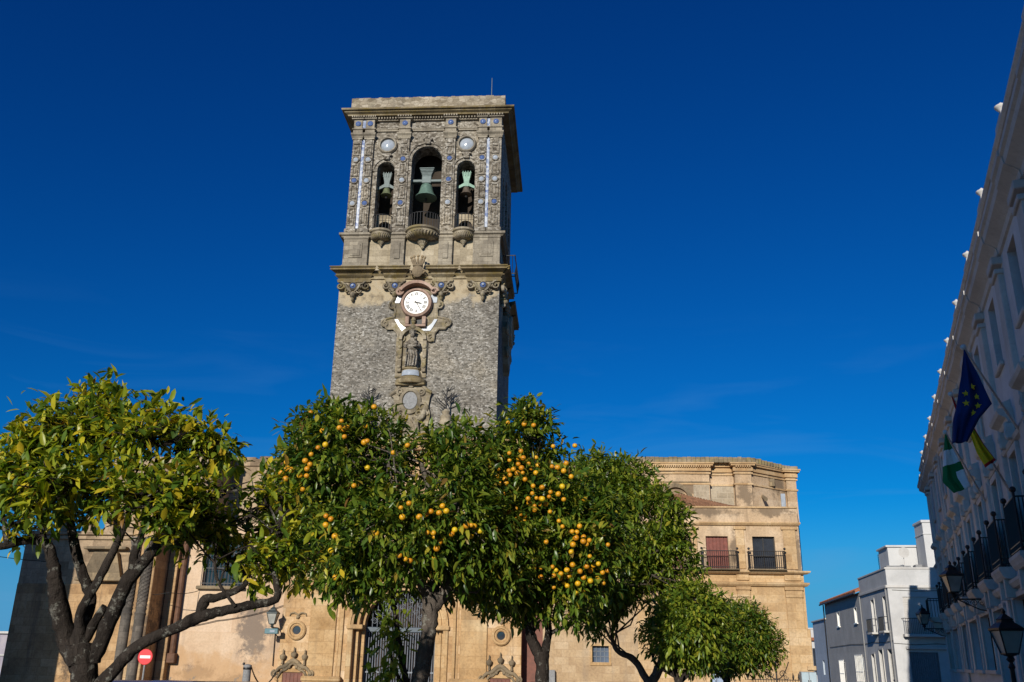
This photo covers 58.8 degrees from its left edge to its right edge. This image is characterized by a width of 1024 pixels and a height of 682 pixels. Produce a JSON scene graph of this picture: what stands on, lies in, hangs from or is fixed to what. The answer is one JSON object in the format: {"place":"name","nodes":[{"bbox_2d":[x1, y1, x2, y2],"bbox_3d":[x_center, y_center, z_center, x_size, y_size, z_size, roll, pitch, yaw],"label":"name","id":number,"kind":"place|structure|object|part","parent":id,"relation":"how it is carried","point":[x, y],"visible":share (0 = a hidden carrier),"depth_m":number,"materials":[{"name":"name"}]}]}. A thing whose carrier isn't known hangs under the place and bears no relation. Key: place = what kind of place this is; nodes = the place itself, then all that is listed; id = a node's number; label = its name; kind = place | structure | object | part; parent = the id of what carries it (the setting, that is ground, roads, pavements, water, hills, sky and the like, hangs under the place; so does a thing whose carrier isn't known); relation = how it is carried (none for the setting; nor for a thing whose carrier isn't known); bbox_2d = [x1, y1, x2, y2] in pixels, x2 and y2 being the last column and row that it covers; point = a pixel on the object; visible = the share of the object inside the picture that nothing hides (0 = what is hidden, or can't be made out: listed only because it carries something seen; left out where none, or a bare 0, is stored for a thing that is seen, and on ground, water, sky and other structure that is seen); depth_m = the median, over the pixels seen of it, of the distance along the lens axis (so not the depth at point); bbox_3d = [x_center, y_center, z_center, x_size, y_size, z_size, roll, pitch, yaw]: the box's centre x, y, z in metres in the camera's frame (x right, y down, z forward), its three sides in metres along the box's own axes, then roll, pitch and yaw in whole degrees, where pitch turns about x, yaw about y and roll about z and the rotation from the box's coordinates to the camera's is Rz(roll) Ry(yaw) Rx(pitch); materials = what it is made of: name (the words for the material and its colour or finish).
{"place":"outdoors","nodes":[
{"label":"outdoors","id":0,"kind":"place"},
{"bbox_2d":[206,681,244,681],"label":"parked car","id":1,"kind":"object","parent":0,"point":[225,681],"visible":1,"depth_m":25.66,"materials":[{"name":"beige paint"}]},
{"bbox_2d":[0,0,1023,630],"label":"sky","id":2,"kind":"structure","parent":0,"point":[740,228],"materials":[{"name":"blue"}]},
{"bbox_3d":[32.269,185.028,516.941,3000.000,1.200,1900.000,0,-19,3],"label":"ground","id":3,"kind":"structure","parent":0,"visible":0},
{"bbox_2d":[0,631,7,671],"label":"building","id":4,"kind":"structure","parent":3,"relation":"on","point":[3,636],"depth_m":107.92,"materials":[{"name":"white paint"}]},
{"bbox_2d":[113,680,152,681],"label":"parked car","id":5,"kind":"object","parent":3,"relation":"on","point":[132,680],"visible":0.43,"depth_m":27.17,"materials":[{"name":"blue paint"}]},
{"bbox_2d":[138,649,152,679],"bbox_3d":[-14.861,13.802,36.452,0.610,2.738,0.100,0,-19,3],"label":"road sign","id":6,"kind":"object","parent":3,"relation":"on","point":[145,656],"visible":0.99,"depth_m":36.75,"materials":[{"name":"red metal"}]},
{"bbox_2d":[0,364,344,681],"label":"orange tree","id":7,"kind":"object","parent":3,"relation":"on","point":[46,482],"visible":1,"depth_m":5.21,"materials":[{"name":"green plant"}]},
{"bbox_2d":[150,680,205,681],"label":"parked car","id":8,"kind":"object","parent":3,"relation":"on","point":[174,681],"visible":0.85,"depth_m":26.14,"materials":[{"name":"blue paint"}]},
{"bbox_2d":[242,662,251,681],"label":"stone pillar","id":9,"kind":"structure","parent":3,"relation":"on","point":[247,669],"depth_m":43.86,"materials":[{"name":"grey stone"}]},
{"bbox_2d":[251,667,275,681],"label":"chain","id":10,"kind":"object","parent":9,"relation":"hanging from","point":[256,678],"visible":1,"depth_m":44.58,"materials":[{"name":"black metal"}]},
{"bbox_2d":[0,438,642,681],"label":"church","id":11,"kind":"structure","parent":3,"relation":"on","point":[315,643],"depth_m":48.13,"materials":[{"name":"stone"}]},
{"bbox_2d":[154,591,196,594],"bbox_3d":[-19.082,13.377,48.306,4.014,0.421,2.223,0,-19,3],"label":"cable","id":12,"kind":"object","parent":11,"relation":"attached to","point":[175,593],"visible":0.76,"depth_m":47.69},
{"bbox_2d":[196,534,244,589],"bbox_3d":[-15.771,12.121,49.855,2.650,2.950,0.620,0,-19,3],"label":"barred window","id":13,"kind":"structure","parent":11,"relation":"in","point":[210,582],"depth_m":49.76,"materials":[{"name":"metal"}]},
{"bbox_2d":[198,605,282,624],"bbox_3d":[-15.283,14.800,48.739,6.182,1.349,0.034,0,-19,3],"label":"cable","id":14,"kind":"object","parent":11,"relation":"attached to","point":[237,617],"visible":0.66,"depth_m":48.69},
{"bbox_2d":[264,604,279,636],"bbox_3d":[-12.488,14.744,47.908,0.700,1.660,1.394,0,-19,3],"label":"wall lantern","id":15,"kind":"object","parent":11,"relation":"attached to","point":[273,613],"depth_m":47.37,"materials":[{"name":"black metal"}]},
{"bbox_2d":[357,387,378,437],"bbox_3d":[-8.266,4.069,51.537,1.378,3.100,0.819,-10,-22,28],"label":"iron finial","id":16,"kind":"object","parent":11,"relation":"on","point":[363,395],"visible":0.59,"depth_m":51.87,"materials":[{"name":"metal"}]},
{"bbox_2d":[434,386,458,435],"bbox_3d":[-3.763,4.052,51.264,1.466,3.100,0.873,0,-19,3],"label":"iron finial","id":17,"kind":"object","parent":11,"relation":"on","point":[445,416],"visible":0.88,"depth_m":51.13,"materials":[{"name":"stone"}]},
{"bbox_2d":[590,644,610,665],"bbox_3d":[4.597,16.299,47.192,1.100,1.070,0.340,0,-19,3],"label":"small window","id":18,"kind":"structure","parent":11,"relation":"in","point":[598,653],"depth_m":47.24,"materials":[{"name":"glass"}]},
{"bbox_2d":[246,383,550,681],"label":"orange tree","id":19,"kind":"object","parent":3,"relation":"on","point":[366,513],"visible":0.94,"depth_m":8.67,"materials":[{"name":"green plant"}]},
{"bbox_2d":[330,88,522,677],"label":"bell tower","id":20,"kind":"structure","parent":3,"relation":"on","point":[437,275],"depth_m":55.16,"materials":[{"name":"stone"}]},
{"bbox_2d":[378,172,393,198],"bbox_3d":[-7.912,-9.817,57.532,1.200,1.846,0.736,0,-19,3],"label":"bell","id":21,"kind":"object","parent":20,"relation":"hanging from","point":[386,186],"visible":0.98,"depth_m":57.43,"materials":[{"name":"green metal"}]},
{"bbox_2d":[403,329,419,366],"bbox_3d":[-5.822,0.424,52.866,1.017,2.220,0.696,0,-19,3],"label":"statue","id":22,"kind":"object","parent":20,"relation":"on","point":[412,344],"visible":1,"depth_m":52.67,"materials":[{"name":"stone"}]},
{"bbox_2d":[412,167,440,202],"bbox_3d":[-5.387,-9.860,57.389,1.800,2.316,1.356,-14,-24,35],"label":"bell","id":23,"kind":"object","parent":20,"relation":"hanging from","point":[425,194],"visible":0.98,"depth_m":57.28,"materials":[{"name":"green metal"}]},
{"bbox_2d":[457,171,474,197],"bbox_3d":[-2.862,-9.837,57.224,1.200,1.846,0.736,0,-19,3],"label":"bell","id":24,"kind":"object","parent":20,"relation":"hanging from","point":[465,186],"visible":1,"depth_m":57.12,"materials":[{"name":"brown metal"}]},
{"bbox_2d":[466,392,639,681],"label":"orange tree","id":25,"kind":"object","parent":3,"relation":"on","point":[575,572],"visible":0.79,"depth_m":9.55,"materials":[{"name":"green plant"}]},
{"bbox_2d":[556,438,712,681],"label":"orange tree","id":26,"kind":"object","parent":3,"relation":"on","point":[662,539],"visible":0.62,"depth_m":12.72,"materials":[{"name":"green plant"}]},
{"bbox_2d":[633,574,738,681],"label":"orange tree","id":27,"kind":"object","parent":3,"relation":"on","point":[687,635],"visible":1,"depth_m":11.66,"materials":[{"name":"green plant"}]},
{"bbox_2d":[630,456,816,681],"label":"church annex","id":28,"kind":"object","parent":3,"relation":"on","point":[748,523],"visible":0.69,"depth_m":48.66,"materials":[{"name":"stone"}]},
{"bbox_2d":[712,674,722,681],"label":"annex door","id":29,"kind":"structure","parent":28,"relation":"in","point":[718,680],"depth_m":46.51,"materials":[{"name":"white paint"}]},
{"bbox_2d":[752,537,775,568],"bbox_3d":[13.432,11.351,48.496,1.180,1.740,0.100,0,-19,3],"label":"balcony window","id":30,"kind":"structure","parent":28,"relation":"in","point":[760,544],"depth_m":48.56,"materials":[{"name":"grey glass"}]},
{"bbox_2d":[703,592,789,681],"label":"orange tree","id":31,"kind":"object","parent":3,"relation":"on","point":[754,648],"visible":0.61,"depth_m":17.88,"materials":[{"name":"green plant"}]},
{"bbox_2d":[747,661,799,681],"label":"iron railing","id":32,"kind":"object","parent":3,"relation":"on","point":[776,679],"visible":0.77,"depth_m":41.60,"materials":[{"name":"black metal"}]},
{"bbox_2d":[799,672,816,681],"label":"utility cabinet","id":33,"kind":"object","parent":3,"relation":"on","point":[807,676],"visible":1,"depth_m":40.59,"materials":[{"name":"grey metal"}]},
{"bbox_3d":[13.098,15.937,40.277,0.310,2.338,0.060,0,-19,3],"label":"cabinet door","id":34,"kind":"part","parent":33,"relation":"part of","materials":[{"name":"white metal"}]},
{"bbox_3d":[13.438,15.935,40.256,0.310,2.338,0.060,0,-19,3],"label":"cabinet door","id":35,"kind":"part","parent":33,"relation":"part of","materials":[{"name":"white metal"}]},
{"bbox_2d":[808,628,817,681],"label":"white house","id":36,"kind":"structure","parent":3,"relation":"on","point":[813,647],"depth_m":111.85,"materials":[{"name":"paint"}]},
{"bbox_2d":[812,648,816,673],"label":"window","id":37,"kind":"structure","parent":36,"relation":"in","point":[814,657],"depth_m":111.64,"materials":[{"name":"grey glass"}]},
{"bbox_2d":[811,618,831,681],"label":"blue house","id":38,"kind":"structure","parent":3,"relation":"on","point":[820,651],"depth_m":95.00,"materials":[{"name":"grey paint"}]},
{"bbox_2d":[819,587,868,681],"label":"grey house","id":39,"kind":"structure","parent":3,"relation":"on","point":[843,624],"depth_m":83.21,"materials":[{"name":"paint"}]},
{"bbox_2d":[837,612,840,627],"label":"window","id":40,"kind":"structure","parent":39,"relation":"in","point":[838,619],"depth_m":86.40,"materials":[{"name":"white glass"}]},
{"bbox_2d":[839,660,846,681],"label":"window","id":41,"kind":"structure","parent":39,"relation":"in","point":[841,662],"depth_m":84.53,"materials":[{"name":"white glass"}]},
{"bbox_2d":[854,607,857,623],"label":"window","id":42,"kind":"structure","parent":39,"relation":"in","point":[855,609],"depth_m":79.21,"materials":[{"name":"white glass"}]},
{"bbox_2d":[854,654,865,681],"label":"window","id":43,"kind":"structure","parent":39,"relation":"in","point":[859,661],"depth_m":77.52,"materials":[{"name":"white glass"}]},
{"bbox_2d":[830,520,950,681],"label":"white house","id":44,"kind":"structure","parent":3,"relation":"on","point":[898,588],"depth_m":68.11,"materials":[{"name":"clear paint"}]},
{"bbox_2d":[870,598,877,631],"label":"window","id":45,"kind":"structure","parent":44,"relation":"in","point":[873,601],"depth_m":72.54,"materials":[{"name":"white glass"}]},
{"bbox_2d":[871,653,877,681],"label":"window","id":46,"kind":"structure","parent":44,"relation":"in","point":[874,658],"depth_m":73.00,"materials":[{"name":"white glass"}]},
{"bbox_2d":[878,648,886,681],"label":"window","id":47,"kind":"structure","parent":44,"relation":"in","point":[881,649],"depth_m":70.58,"materials":[{"name":"white glass"}]},
{"bbox_2d":[882,595,888,630],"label":"window","id":48,"kind":"structure","parent":44,"relation":"in","point":[882,595],"depth_m":69.06,"materials":[{"name":"white glass"}]},
{"bbox_2d":[887,647,894,681],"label":"window","id":49,"kind":"structure","parent":44,"relation":"in","point":[891,658],"depth_m":68.01,"materials":[{"name":"white glass"}]},
{"bbox_2d":[909,652,940,681],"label":"garage door","id":50,"kind":"structure","parent":44,"relation":"in","point":[924,665],"depth_m":66.16,"materials":[{"name":"grey paint"}]},
{"bbox_2d":[917,6,1023,681],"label":"town hall","id":51,"kind":"structure","parent":3,"relation":"on","point":[978,541],"depth_m":26.03,"materials":[{"name":"white paint"}]},
{"bbox_2d":[915,604,945,636],"bbox_3d":[23.342,15.608,50.581,1.387,1.796,0.669,0,-19,3],"label":"wall lantern","id":52,"kind":"object","parent":51,"relation":"attached to","point":[922,614],"depth_m":50.49,"materials":[{"name":"black metal"}]},
{"bbox_2d":[939,561,986,610],"bbox_3d":[16.052,8.744,32.281,1.353,1.844,0.669,0,-19,3],"label":"wall lantern","id":53,"kind":"object","parent":51,"relation":"attached to","point":[950,576],"depth_m":32.17,"materials":[{"name":"black metal"}]},
{"bbox_2d":[942,430,985,501],"bbox_3d":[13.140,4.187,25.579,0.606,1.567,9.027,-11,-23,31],"label":"flag","id":54,"kind":"object","parent":51,"relation":"attached to","point":[955,479],"visible":0.98,"depth_m":22.06,"materials":[{"name":"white fabric"}]},
{"bbox_2d":[948,392,1011,493],"bbox_3d":[11.920,2.737,22.226,0.726,1.738,6.222,-13,-24,35],"label":"flag","id":55,"kind":"object","parent":51,"relation":"attached to","point":[986,457],"visible":0.66,"depth_m":19.85,"materials":[{"name":"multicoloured fabric"}]},
{"bbox_2d":[952,344,1019,443],"bbox_3d":[10.731,1.786,19.704,0.762,1.967,6.350,-15,-25,38],"label":"flag","id":56,"kind":"object","parent":51,"relation":"attached to","point":[974,403],"visible":1,"depth_m":17.49,"materials":[{"name":"blue fabric"}]},
{"bbox_2d":[988,618,996,669],"bbox_3d":[17.281,10.719,32.277,0.990,1.840,2.899,0,-19,3],"label":"window","id":57,"kind":"structure","parent":51,"relation":"in","point":[988,618],"depth_m":33.49,"materials":[{"name":"grey glass"}]},
{"bbox_2d":[994,360,1004,377],"bbox_3d":[13.116,-0.097,24.475,0.730,1.920,1.260,0,-19,3],"label":"upper window","id":58,"kind":"structure","parent":51,"relation":"in","point":[1001,363],"depth_m":24.01,"materials":[{"name":"grey glass"}]},
{"bbox_2d":[1014,252,1023,328],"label":"upper window","id":59,"kind":"structure","parent":51,"relation":"in","point":[1020,318],"depth_m":20.64,"materials":[{"name":"grey glass"}]},
{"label":"pavement","id":60,"kind":"structure","parent":0,"visible":0},
{"bbox_2d":[988,608,1023,681],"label":"street lamp","id":61,"kind":"object","parent":60,"relation":"on","point":[1006,631],"visible":1,"depth_m":20.64,"materials":[{"name":"black metal"}]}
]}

